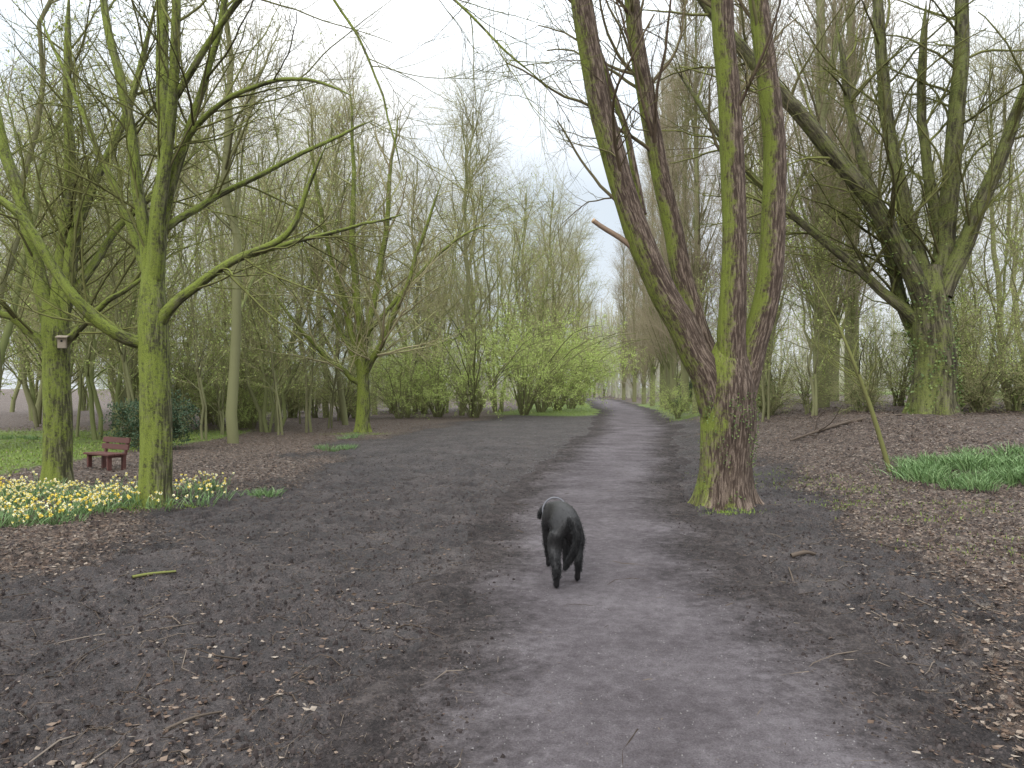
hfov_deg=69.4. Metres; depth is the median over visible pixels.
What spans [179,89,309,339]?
tree
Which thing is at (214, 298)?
tree
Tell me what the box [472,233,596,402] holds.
tree
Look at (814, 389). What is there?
sapling
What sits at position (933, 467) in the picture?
bluebell clump
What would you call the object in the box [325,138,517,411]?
tree
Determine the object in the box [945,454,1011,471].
bluebell clump
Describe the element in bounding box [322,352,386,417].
shrub
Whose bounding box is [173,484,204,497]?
daffodil clump
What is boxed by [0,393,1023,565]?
grass
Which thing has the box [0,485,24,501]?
daffodil clump
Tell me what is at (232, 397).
tree
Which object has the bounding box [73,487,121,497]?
daffodil clump
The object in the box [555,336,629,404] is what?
shrub
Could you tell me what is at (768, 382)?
sapling
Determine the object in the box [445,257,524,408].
tree
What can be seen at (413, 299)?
tree
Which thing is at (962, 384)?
bramble
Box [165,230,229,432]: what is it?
sapling
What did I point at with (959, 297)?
sapling
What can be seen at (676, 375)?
shrub
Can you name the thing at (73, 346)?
tree
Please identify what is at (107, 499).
daffodil clump
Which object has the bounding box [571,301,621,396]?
tree
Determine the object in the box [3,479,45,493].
daffodil clump
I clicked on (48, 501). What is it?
daffodil clump
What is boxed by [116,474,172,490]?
daffodil clump
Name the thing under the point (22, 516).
daffodil clump
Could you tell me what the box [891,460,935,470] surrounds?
bluebell clump
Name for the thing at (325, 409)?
tree
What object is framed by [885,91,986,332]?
tree
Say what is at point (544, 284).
tree
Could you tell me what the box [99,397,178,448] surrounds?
evergreen shrub
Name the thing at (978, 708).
fallen leaves
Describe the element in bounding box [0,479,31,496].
daffodil clump
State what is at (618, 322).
tree
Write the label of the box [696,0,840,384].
poplar tree
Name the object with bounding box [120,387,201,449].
evergreen shrub
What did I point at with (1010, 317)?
shrub
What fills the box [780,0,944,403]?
poplar tree
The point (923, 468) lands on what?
bluebell clump
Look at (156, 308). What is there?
tree
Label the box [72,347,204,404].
shrub
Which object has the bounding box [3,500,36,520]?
daffodil clump
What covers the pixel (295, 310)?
tree
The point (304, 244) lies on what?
tree
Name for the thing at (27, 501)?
daffodil clump
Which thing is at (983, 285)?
tree
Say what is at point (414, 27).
sky
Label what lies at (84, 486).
daffodil clump
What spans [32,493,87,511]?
daffodil clump
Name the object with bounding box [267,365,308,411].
shrub
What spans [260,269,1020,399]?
distant wood
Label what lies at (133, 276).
tree
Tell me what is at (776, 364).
shrub
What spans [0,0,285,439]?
tree
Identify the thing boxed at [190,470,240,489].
daffodil clump
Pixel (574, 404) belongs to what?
shrub
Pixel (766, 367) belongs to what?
sapling
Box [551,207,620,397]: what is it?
tree
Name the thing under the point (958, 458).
bluebell clump
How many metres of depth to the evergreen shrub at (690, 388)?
45.63 m
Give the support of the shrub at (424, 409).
on the ground at (530, 437)
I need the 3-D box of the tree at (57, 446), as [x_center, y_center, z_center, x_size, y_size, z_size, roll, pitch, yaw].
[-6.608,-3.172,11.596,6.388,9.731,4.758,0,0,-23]
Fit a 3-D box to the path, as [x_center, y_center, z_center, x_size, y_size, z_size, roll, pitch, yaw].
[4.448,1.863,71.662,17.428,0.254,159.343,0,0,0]
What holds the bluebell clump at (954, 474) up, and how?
on the ground at (530, 437)
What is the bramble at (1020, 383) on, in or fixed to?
on the ground at (530, 437)
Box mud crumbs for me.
[0,416,1023,767]
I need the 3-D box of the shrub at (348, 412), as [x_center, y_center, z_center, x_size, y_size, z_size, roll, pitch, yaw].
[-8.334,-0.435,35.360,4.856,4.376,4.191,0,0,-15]
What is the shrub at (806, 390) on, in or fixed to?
on the ground at (530, 437)
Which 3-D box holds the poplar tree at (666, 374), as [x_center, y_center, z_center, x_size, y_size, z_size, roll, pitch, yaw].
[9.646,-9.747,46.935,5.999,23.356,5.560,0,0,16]
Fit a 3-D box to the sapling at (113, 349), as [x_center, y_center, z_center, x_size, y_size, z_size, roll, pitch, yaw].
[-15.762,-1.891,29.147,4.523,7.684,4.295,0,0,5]
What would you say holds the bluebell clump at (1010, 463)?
on the ground at (530, 437)
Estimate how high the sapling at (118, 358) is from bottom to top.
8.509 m
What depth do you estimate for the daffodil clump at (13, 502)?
9.11 m
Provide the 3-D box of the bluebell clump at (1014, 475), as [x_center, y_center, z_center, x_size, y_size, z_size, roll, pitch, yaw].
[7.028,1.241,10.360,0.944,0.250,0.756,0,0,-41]
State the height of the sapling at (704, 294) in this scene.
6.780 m
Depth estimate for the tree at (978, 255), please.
29.81 m
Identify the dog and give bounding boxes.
[537,497,585,587]
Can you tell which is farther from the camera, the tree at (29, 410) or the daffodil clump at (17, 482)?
the tree at (29, 410)
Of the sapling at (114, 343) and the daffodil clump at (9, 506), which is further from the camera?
the sapling at (114, 343)
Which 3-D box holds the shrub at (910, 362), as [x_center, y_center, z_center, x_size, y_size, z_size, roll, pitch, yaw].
[10.704,-0.762,18.738,3.254,3.119,3.016,0,0,12]
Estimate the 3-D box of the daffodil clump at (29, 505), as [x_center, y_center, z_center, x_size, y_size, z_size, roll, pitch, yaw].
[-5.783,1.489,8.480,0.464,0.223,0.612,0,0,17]
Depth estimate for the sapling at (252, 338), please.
27.96 m
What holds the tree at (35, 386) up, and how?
on the ground at (530, 437)
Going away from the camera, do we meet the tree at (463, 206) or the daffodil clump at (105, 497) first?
the daffodil clump at (105, 497)
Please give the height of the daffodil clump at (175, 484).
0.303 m
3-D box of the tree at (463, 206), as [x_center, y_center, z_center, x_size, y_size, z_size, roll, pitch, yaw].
[-1.982,-7.855,37.640,7.998,19.724,8.000,0,0,2]
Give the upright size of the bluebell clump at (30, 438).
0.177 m
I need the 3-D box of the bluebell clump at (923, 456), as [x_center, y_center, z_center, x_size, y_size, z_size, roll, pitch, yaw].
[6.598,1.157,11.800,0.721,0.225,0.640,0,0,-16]
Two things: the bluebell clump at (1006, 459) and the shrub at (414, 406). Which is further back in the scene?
the shrub at (414, 406)
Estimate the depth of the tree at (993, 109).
23.16 m
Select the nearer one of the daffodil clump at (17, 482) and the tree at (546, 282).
the daffodil clump at (17, 482)
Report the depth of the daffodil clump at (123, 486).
9.41 m
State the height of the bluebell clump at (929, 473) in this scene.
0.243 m
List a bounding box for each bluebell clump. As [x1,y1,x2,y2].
[0,435,20,439]
[25,435,41,439]
[237,485,281,496]
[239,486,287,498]
[313,444,339,450]
[336,444,354,449]
[342,433,363,437]
[865,458,949,479]
[888,454,917,463]
[888,458,955,471]
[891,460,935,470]
[892,464,957,478]
[894,467,952,482]
[897,460,954,472]
[903,450,946,462]
[903,452,951,465]
[905,464,971,482]
[908,461,951,473]
[909,469,964,487]
[922,473,978,488]
[926,452,1007,472]
[929,457,970,469]
[932,452,993,462]
[933,471,996,483]
[937,451,1002,468]
[938,453,1006,468]
[938,480,979,490]
[943,450,991,464]
[945,445,992,453]
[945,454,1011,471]
[947,450,994,457]
[948,469,1001,480]
[955,475,999,490]
[956,476,1017,491]
[960,468,1010,482]
[960,469,1005,482]
[962,446,1022,458]
[972,462,1020,479]
[973,453,1023,466]
[977,460,1023,470]
[979,466,1023,484]
[984,442,1023,456]
[985,454,1022,468]
[988,464,1023,482]
[988,475,1021,486]
[990,457,1023,466]
[991,466,1022,478]
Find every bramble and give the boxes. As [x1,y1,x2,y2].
[756,360,799,416]
[756,370,778,399]
[819,362,893,413]
[907,362,991,402]
[957,345,1022,412]
[990,343,1023,410]
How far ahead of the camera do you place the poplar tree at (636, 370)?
77.89 m
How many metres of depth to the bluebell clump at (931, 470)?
10.93 m
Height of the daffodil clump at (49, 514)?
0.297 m
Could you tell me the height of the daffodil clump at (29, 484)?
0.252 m
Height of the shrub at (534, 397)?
6.841 m
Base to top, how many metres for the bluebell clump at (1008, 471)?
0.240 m
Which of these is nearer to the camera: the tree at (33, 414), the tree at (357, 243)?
the tree at (33, 414)
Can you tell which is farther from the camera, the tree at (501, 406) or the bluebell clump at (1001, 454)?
the tree at (501, 406)
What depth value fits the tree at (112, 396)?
47.10 m
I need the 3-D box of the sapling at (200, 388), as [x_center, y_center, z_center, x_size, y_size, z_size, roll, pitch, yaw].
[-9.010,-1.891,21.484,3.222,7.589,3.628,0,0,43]
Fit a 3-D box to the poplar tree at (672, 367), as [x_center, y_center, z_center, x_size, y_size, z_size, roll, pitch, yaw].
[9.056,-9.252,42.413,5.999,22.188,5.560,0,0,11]
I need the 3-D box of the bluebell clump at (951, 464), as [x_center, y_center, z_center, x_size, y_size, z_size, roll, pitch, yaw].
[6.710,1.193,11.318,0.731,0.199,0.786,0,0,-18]
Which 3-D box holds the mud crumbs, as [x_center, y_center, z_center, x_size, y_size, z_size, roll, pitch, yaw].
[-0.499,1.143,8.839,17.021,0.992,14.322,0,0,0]
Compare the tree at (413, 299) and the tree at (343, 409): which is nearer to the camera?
the tree at (343, 409)
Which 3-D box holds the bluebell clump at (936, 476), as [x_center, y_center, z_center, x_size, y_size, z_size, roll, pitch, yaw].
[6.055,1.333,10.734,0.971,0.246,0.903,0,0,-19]
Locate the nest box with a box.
[55,335,68,347]
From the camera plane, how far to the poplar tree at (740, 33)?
32.87 m
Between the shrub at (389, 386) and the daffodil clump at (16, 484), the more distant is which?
the shrub at (389, 386)
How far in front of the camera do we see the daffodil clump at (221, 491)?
10.06 m
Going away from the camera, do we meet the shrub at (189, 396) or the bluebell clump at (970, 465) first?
the bluebell clump at (970, 465)
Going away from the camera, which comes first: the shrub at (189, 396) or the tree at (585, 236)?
the shrub at (189, 396)
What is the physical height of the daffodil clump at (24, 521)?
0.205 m
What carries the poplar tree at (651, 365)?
on the ground at (530, 437)
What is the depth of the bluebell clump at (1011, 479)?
10.26 m
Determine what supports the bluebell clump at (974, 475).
on the ground at (530, 437)
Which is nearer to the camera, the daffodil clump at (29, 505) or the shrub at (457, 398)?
the daffodil clump at (29, 505)
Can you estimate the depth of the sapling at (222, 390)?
24.23 m
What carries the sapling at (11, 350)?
on the ground at (530, 437)
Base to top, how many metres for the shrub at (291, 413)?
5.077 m
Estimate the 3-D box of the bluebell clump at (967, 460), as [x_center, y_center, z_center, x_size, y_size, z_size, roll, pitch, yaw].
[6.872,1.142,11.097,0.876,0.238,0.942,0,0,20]
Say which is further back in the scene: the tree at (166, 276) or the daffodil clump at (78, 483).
the tree at (166, 276)
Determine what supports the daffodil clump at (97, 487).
on the ground at (530, 437)
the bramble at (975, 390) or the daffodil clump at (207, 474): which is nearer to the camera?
the daffodil clump at (207, 474)
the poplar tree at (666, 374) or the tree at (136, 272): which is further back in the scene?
the poplar tree at (666, 374)
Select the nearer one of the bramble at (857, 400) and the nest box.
the nest box
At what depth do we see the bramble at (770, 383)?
26.65 m
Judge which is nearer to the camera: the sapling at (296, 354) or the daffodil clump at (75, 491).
the daffodil clump at (75, 491)
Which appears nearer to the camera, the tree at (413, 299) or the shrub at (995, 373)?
the shrub at (995, 373)
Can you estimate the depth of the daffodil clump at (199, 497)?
9.52 m
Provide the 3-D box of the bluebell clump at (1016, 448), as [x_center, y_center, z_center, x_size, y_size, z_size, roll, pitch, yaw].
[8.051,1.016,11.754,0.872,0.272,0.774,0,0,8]
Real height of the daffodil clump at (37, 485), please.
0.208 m
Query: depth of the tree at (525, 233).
64.41 m
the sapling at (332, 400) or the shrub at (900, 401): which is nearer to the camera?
the shrub at (900, 401)
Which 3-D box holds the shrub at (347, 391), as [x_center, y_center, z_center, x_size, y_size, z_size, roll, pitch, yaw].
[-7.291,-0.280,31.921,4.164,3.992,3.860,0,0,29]
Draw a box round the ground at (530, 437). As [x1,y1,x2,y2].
[0,389,1023,767]
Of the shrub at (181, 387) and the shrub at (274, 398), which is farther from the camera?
the shrub at (274, 398)
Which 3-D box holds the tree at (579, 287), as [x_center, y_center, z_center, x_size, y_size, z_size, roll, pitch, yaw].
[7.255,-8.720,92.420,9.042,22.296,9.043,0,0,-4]
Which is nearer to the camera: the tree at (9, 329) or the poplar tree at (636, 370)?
the tree at (9, 329)
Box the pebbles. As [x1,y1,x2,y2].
[6,441,1013,767]
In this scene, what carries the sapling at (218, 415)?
on the ground at (530, 437)
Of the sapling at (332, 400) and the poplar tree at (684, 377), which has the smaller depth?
the sapling at (332, 400)
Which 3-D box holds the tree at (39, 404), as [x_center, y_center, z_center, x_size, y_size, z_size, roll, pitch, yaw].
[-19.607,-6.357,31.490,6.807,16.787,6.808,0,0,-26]
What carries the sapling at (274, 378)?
on the ground at (530, 437)
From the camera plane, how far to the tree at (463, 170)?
53.34 m
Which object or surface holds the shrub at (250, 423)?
on the ground at (530, 437)
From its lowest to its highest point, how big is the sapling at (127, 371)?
9.027 m
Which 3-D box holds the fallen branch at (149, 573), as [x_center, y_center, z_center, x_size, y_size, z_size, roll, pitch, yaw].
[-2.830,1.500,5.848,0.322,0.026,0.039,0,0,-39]
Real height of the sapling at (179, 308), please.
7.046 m
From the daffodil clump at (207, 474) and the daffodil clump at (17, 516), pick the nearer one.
the daffodil clump at (17, 516)
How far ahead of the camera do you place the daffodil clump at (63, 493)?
9.76 m
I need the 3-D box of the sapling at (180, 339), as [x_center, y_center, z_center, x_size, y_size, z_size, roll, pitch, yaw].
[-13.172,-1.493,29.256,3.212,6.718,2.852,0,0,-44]
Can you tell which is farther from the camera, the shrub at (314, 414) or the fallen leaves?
the shrub at (314, 414)
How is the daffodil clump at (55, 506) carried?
on the ground at (530, 437)
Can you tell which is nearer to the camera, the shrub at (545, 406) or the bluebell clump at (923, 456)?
the bluebell clump at (923, 456)
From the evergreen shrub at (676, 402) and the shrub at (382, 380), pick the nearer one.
the evergreen shrub at (676, 402)
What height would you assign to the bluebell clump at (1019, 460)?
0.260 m
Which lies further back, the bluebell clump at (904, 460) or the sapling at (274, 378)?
the sapling at (274, 378)
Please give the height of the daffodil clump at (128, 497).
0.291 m
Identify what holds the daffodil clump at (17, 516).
on the ground at (530, 437)
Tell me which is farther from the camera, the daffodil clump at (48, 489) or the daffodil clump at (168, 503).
the daffodil clump at (48, 489)
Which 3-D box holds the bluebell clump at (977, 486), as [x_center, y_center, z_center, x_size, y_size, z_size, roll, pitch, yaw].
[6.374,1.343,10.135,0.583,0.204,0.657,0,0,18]
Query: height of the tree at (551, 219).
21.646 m
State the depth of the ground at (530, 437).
6.64 m
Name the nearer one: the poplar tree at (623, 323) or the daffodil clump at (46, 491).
the daffodil clump at (46, 491)
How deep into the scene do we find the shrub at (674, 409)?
32.83 m
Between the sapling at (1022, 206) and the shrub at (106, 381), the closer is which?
the sapling at (1022, 206)
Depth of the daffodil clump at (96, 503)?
8.62 m
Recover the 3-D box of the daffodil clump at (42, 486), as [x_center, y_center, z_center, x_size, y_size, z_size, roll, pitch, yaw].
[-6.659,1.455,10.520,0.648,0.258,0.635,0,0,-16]
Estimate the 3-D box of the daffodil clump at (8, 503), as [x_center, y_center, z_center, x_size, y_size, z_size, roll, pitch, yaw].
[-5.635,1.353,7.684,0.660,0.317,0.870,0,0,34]
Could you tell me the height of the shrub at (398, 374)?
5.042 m
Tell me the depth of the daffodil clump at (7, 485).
9.53 m
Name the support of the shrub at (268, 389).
on the ground at (530, 437)
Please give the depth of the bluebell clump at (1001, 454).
11.46 m
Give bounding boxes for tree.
[0,0,228,399]
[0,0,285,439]
[0,0,315,485]
[0,0,639,507]
[0,41,107,423]
[0,42,265,419]
[0,98,80,420]
[0,103,152,426]
[0,110,138,393]
[0,163,49,411]
[0,227,96,405]
[2,208,116,392]
[9,0,337,443]
[51,77,197,403]
[71,325,107,410]
[72,183,149,411]
[74,138,204,398]
[82,113,170,341]
[91,233,204,373]
[123,18,406,432]
[135,133,315,400]
[143,122,239,415]
[145,115,307,390]
[171,149,250,407]
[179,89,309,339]
[181,250,273,369]
[203,234,347,409]
[210,12,553,432]
[231,124,324,406]
[259,30,388,417]
[261,27,401,424]
[269,149,340,410]
[285,71,424,414]
[302,143,387,411]
[307,255,406,407]
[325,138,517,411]
[357,114,480,417]
[358,212,465,409]
[382,193,509,412]
[392,43,542,415]
[411,0,856,511]
[415,98,528,401]
[427,150,573,411]
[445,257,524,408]
[457,202,609,403]
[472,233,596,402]
[483,151,570,405]
[505,150,608,406]
[526,179,601,403]
[530,229,568,378]
[549,230,603,356]
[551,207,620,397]
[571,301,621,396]
[574,287,606,397]
[586,303,619,395]
[604,262,637,397]
[606,230,636,399]
[613,0,1023,414]
[613,222,656,401]
[620,173,659,403]
[622,59,704,409]
[625,40,693,406]
[626,134,664,405]
[631,45,718,407]
[633,0,721,412]
[655,0,749,413]
[691,0,793,333]
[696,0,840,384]
[734,0,800,342]
[740,0,930,407]
[747,177,806,351]
[777,0,895,400]
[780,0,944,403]
[868,182,1021,361]
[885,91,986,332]
[895,135,1023,406]
[912,0,1023,403]
[927,19,1023,358]
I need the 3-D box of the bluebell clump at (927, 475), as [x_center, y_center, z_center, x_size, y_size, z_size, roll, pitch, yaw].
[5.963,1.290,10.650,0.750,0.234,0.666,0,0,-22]
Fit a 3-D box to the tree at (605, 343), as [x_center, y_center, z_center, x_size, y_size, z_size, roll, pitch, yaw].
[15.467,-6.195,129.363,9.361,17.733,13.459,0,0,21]
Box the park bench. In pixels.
[83,436,130,470]
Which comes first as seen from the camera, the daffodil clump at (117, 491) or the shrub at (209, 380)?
the daffodil clump at (117, 491)
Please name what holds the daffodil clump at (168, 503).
on the ground at (530, 437)
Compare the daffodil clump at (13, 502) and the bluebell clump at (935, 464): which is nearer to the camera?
the daffodil clump at (13, 502)
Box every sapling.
[0,234,99,398]
[1,167,127,436]
[31,130,203,440]
[73,250,136,425]
[74,176,202,435]
[76,257,140,429]
[130,187,262,439]
[135,248,198,379]
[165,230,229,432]
[168,272,207,386]
[169,212,269,429]
[178,289,264,434]
[198,272,303,419]
[211,243,323,434]
[256,160,351,432]
[269,257,330,423]
[298,275,377,427]
[693,255,749,341]
[708,149,808,406]
[709,159,824,421]
[747,178,896,415]
[774,235,843,359]
[791,254,890,471]
[891,237,1021,384]
[959,135,1023,341]
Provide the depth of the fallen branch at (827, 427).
15.60 m
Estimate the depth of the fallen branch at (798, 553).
6.49 m
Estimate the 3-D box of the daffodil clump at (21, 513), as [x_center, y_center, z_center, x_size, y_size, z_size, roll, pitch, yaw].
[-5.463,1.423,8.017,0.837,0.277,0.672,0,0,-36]
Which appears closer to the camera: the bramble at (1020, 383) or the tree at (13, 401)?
the bramble at (1020, 383)
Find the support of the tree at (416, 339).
on the ground at (530, 437)
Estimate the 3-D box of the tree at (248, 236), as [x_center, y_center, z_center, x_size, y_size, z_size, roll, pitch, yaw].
[-11.129,-4.333,29.759,8.784,12.624,6.907,0,0,39]
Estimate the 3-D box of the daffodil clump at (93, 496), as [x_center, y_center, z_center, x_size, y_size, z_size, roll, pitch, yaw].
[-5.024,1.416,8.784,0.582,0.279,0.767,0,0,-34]
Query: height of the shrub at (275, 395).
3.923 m
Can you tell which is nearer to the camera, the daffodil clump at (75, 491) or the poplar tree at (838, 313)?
the daffodil clump at (75, 491)
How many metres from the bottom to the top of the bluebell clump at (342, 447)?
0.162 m
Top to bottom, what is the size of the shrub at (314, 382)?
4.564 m
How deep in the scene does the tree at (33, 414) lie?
28.71 m
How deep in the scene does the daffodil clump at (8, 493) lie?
9.32 m
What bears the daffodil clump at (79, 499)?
on the ground at (530, 437)
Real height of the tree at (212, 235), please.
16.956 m
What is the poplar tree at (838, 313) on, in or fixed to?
on the ground at (530, 437)
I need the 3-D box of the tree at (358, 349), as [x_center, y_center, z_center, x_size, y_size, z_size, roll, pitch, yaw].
[-4.130,-5.151,25.357,11.690,14.033,7.636,0,0,0]
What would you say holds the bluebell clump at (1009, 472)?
on the ground at (530, 437)
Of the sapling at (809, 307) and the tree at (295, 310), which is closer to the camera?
the sapling at (809, 307)
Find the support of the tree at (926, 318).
on the ground at (530, 437)
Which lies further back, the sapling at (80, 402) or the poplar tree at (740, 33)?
the poplar tree at (740, 33)
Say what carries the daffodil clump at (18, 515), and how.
on the ground at (530, 437)
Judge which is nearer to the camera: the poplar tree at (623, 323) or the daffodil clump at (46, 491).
the daffodil clump at (46, 491)
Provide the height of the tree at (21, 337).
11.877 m
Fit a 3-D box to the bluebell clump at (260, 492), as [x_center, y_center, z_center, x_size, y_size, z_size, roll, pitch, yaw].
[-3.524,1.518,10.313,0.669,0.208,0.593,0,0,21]
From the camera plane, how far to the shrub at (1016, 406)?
18.02 m
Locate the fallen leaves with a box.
[0,400,1023,767]
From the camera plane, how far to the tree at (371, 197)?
40.55 m
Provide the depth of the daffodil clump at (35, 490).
10.10 m
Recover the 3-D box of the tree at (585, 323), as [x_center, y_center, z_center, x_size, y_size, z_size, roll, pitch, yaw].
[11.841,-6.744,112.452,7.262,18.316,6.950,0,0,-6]
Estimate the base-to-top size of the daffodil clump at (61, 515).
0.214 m
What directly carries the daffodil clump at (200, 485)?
on the ground at (530, 437)
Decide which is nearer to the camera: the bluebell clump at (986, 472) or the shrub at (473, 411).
the bluebell clump at (986, 472)
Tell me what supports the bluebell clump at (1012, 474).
on the ground at (530, 437)
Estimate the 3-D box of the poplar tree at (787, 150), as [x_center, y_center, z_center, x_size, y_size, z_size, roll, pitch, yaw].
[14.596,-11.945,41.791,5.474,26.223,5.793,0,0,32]
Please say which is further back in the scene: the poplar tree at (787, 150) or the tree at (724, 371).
the poplar tree at (787, 150)
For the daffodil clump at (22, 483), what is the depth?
9.73 m
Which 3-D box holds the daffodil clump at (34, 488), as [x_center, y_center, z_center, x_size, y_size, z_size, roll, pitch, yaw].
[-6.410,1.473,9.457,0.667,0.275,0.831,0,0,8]
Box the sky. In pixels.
[0,0,1023,388]
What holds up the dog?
on the path
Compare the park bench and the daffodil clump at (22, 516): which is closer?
the daffodil clump at (22, 516)
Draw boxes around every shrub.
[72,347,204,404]
[97,309,227,428]
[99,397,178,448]
[104,333,226,427]
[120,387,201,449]
[136,346,310,424]
[169,296,319,427]
[172,318,254,423]
[184,339,227,419]
[203,376,304,428]
[205,352,273,423]
[215,342,302,422]
[240,328,334,417]
[259,361,304,415]
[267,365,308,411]
[280,353,342,417]
[291,341,392,417]
[292,353,333,411]
[300,341,394,420]
[317,336,466,419]
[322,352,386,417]
[343,325,502,416]
[369,301,576,417]
[369,343,456,414]
[370,336,432,409]
[370,347,420,413]
[371,346,410,409]
[397,365,454,413]
[441,344,501,410]
[455,286,635,414]
[478,300,627,412]
[509,298,652,410]
[512,328,655,408]
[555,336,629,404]
[636,374,697,419]
[651,359,689,391]
[669,395,688,414]
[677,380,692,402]
[756,332,812,405]
[762,337,848,414]
[811,317,911,408]
[848,301,965,405]
[868,298,1002,406]
[893,322,1022,397]
[894,294,1022,404]
[950,280,1023,410]
[958,340,1023,407]
[970,278,1023,404]
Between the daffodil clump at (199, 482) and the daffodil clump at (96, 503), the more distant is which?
the daffodil clump at (199, 482)
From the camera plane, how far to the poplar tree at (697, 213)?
33.88 m
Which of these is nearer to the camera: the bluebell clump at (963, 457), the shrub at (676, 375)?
the bluebell clump at (963, 457)
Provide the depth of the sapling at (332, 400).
27.71 m
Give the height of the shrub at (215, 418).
4.043 m
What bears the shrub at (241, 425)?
on the ground at (530, 437)
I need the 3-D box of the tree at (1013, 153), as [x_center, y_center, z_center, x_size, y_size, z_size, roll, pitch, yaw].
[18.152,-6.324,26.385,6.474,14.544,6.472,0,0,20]
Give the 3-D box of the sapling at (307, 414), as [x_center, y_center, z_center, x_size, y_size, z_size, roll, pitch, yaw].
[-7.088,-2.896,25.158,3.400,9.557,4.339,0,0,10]
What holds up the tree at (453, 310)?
on the ground at (530, 437)
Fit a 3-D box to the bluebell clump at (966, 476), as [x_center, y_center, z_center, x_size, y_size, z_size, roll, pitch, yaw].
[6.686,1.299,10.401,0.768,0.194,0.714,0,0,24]
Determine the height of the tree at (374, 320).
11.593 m
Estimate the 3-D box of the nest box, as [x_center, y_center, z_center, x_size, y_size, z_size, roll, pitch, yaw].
[-6.794,-0.640,11.168,0.153,0.199,0.169,0,0,-20]
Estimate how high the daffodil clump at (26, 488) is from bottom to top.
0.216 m
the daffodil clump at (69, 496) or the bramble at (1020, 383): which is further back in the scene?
the bramble at (1020, 383)
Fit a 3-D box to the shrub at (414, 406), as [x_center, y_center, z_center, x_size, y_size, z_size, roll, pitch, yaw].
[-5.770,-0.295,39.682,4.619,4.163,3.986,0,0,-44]
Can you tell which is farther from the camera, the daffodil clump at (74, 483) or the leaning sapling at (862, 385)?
the leaning sapling at (862, 385)
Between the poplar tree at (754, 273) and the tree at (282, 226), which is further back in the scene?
the tree at (282, 226)
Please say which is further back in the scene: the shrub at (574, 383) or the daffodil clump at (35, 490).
the shrub at (574, 383)
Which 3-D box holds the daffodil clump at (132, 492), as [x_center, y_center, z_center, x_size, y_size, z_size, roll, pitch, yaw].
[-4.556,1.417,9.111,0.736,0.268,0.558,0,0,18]
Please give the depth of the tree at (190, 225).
39.28 m
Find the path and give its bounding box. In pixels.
[298,395,1023,767]
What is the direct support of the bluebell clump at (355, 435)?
on the ground at (530, 437)
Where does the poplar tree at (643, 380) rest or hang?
on the ground at (530, 437)
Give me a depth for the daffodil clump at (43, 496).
9.86 m
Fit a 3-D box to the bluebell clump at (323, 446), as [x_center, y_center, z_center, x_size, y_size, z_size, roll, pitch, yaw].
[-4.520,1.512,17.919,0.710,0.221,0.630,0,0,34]
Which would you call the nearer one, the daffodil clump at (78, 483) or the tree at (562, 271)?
the daffodil clump at (78, 483)
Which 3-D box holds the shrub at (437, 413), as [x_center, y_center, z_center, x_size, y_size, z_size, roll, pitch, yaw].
[-4.297,-0.568,35.937,6.218,5.036,8.052,0,0,32]
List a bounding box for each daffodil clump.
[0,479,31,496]
[0,483,42,504]
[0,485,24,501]
[0,493,62,519]
[0,498,16,527]
[0,498,48,526]
[0,501,49,527]
[0,510,37,525]
[1,484,30,501]
[1,492,36,510]
[3,476,41,489]
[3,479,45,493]
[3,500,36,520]
[4,492,36,507]
[4,512,46,527]
[9,502,37,518]
[10,481,50,497]
[10,485,57,497]
[10,486,47,507]
[11,482,65,505]
[11,494,51,508]
[13,471,69,492]
[15,479,63,490]
[16,500,85,524]
[17,508,57,520]
[20,479,68,496]
[21,480,64,494]
[21,502,71,523]
[24,485,60,500]
[25,493,91,521]
[25,503,94,524]
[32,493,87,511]
[37,485,77,498]
[39,498,100,516]
[41,498,100,514]
[42,490,117,515]
[43,480,87,499]
[43,506,84,524]
[47,486,82,501]
[53,479,99,497]
[53,483,103,501]
[54,479,102,493]
[61,494,118,516]
[62,483,129,506]
[72,493,119,515]
[73,485,135,498]
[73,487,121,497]
[75,472,135,490]
[77,489,133,511]
[79,483,119,504]
[81,490,143,510]
[89,484,137,502]
[94,485,136,501]
[107,488,176,511]
[108,485,136,503]
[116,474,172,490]
[135,491,187,511]
[173,472,223,490]
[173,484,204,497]
[174,481,211,498]
[174,483,234,507]
[181,477,219,492]
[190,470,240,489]
[190,476,225,491]
[190,481,244,498]
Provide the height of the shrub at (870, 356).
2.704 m
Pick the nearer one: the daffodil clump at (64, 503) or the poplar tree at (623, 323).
the daffodil clump at (64, 503)
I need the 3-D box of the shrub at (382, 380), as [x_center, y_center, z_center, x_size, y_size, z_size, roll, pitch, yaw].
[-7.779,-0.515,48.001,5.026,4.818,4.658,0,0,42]
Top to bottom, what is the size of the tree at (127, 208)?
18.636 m
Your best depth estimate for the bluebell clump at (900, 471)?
10.94 m
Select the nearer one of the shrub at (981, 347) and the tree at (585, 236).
the shrub at (981, 347)
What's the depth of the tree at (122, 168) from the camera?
34.91 m
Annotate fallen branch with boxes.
[132,570,175,578]
[164,711,222,729]
[790,405,908,440]
[790,550,815,557]
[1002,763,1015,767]
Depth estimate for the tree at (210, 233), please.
32.28 m
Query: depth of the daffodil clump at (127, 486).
9.73 m
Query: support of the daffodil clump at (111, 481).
on the ground at (530, 437)
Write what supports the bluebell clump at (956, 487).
on the ground at (530, 437)
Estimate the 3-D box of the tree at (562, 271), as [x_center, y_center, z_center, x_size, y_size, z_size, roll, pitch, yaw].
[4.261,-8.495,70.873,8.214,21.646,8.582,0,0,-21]
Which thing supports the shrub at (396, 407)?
on the ground at (530, 437)
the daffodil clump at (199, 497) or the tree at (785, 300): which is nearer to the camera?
the daffodil clump at (199, 497)

